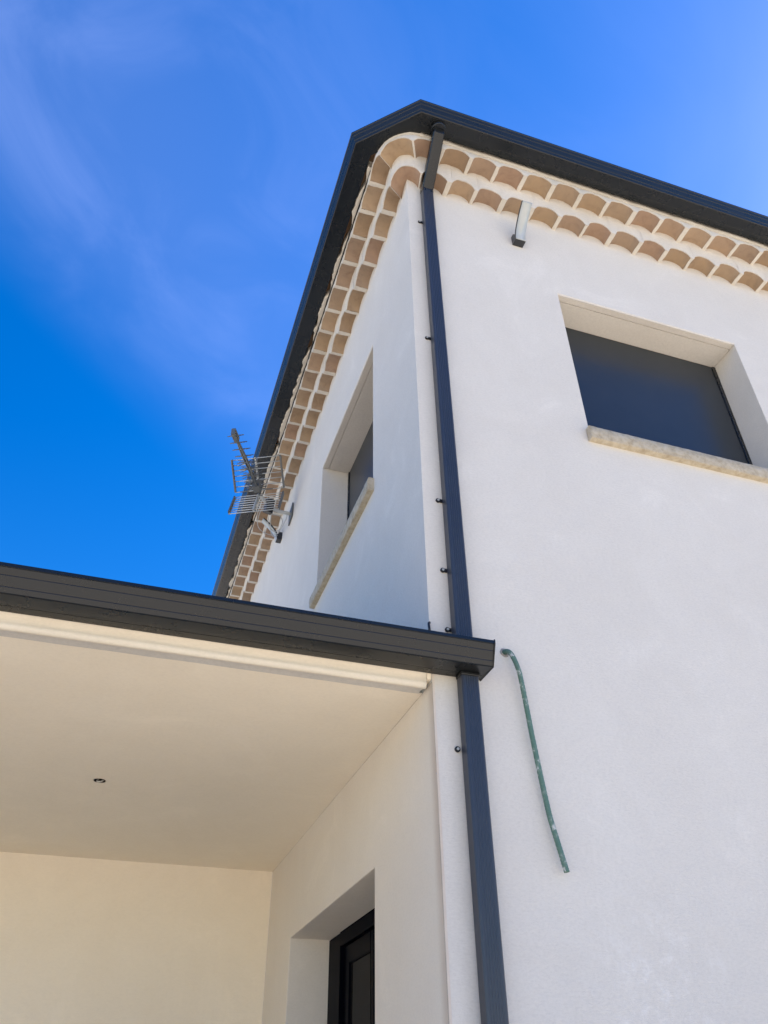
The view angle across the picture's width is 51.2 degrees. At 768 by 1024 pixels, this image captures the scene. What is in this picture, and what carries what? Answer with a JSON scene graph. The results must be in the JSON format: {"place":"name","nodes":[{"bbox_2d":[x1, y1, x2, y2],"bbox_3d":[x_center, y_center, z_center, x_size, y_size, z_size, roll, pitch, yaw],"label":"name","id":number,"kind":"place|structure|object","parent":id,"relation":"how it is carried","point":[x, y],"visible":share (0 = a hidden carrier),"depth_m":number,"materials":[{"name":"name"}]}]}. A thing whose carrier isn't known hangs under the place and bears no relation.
{"place":"outdoors","nodes":[
{"label":"outdoors","id":0,"kind":"place"},
{"bbox_2d":[0,0,767,594],"label":"sky","id":1,"kind":"structure","parent":0,"point":[170,169],"materials":[{"name":"blue"}]},
{"label":"ground","id":2,"kind":"structure","parent":0,"visible":0},
{"bbox_2d":[0,99,767,1023],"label":"house","id":3,"kind":"structure","parent":2,"relation":"on","point":[302,749],"depth_m":4.03,"materials":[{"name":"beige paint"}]},
{"bbox_2d":[94,779,105,782],"bbox_3d":[-1.423,1.327,4.020,0.060,0.072,0.060,11,-39,-15],"label":"ceiling spotlight","id":4,"kind":"object","parent":3,"relation":"attached to","point":[100,780],"visible":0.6,"depth_m":4.02,"materials":[{"name":"black metal"}]},
{"bbox_2d":[227,428,293,536],"bbox_3d":[-1.189,-0.225,7.490,0.507,0.576,1.518,-10,-39,11],"label":"television antenna","id":5,"kind":"object","parent":3,"relation":"attached to","point":[268,503],"visible":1,"depth_m":7.48,"materials":[{"name":"grey metal"}]},
{"bbox_2d":[262,518,282,542],"bbox_3d":[-1.134,0.186,8.080,0.210,0.229,0.074,11,-39,-15],"label":"wall lamp","id":6,"kind":"object","parent":3,"relation":"attached to","point":[278,538],"visible":0.88,"depth_m":8.06,"materials":[{"name":"white plastic"}]},
{"bbox_2d":[309,347,373,608],"bbox_3d":[-0.188,-0.217,5.649,0.288,1.322,1.407,11,-39,-15],"label":"window","id":7,"kind":"structure","parent":3,"relation":"in","point":[353,456],"depth_m":6.03,"materials":[{"name":"stone"}]},
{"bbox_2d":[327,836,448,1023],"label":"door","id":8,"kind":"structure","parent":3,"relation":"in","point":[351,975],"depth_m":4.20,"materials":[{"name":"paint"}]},
{"bbox_2d":[511,200,531,247],"bbox_3d":[0.932,-1.942,5.392,0.074,0.229,0.210,11,-39,-15],"label":"wall lamp","id":9,"kind":"object","parent":3,"relation":"attached to","point":[518,239],"visible":1,"depth_m":5.39,"materials":[{"name":"white plastic"}]},
{"bbox_2d":[500,648,569,872],"bbox_3d":[0.573,0.921,3.100,0.166,0.886,0.058,0,-38,-1],"label":"conduit","id":10,"kind":"object","parent":3,"relation":"attached to","point":[505,652],"visible":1,"depth_m":3.07,"materials":[{"name":"green plastic"}]},
{"bbox_2d":[558,294,767,483],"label":"window","id":11,"kind":"structure","parent":3,"relation":"in","point":[636,399],"depth_m":5.29,"materials":[{"name":"metal"}]}
]}

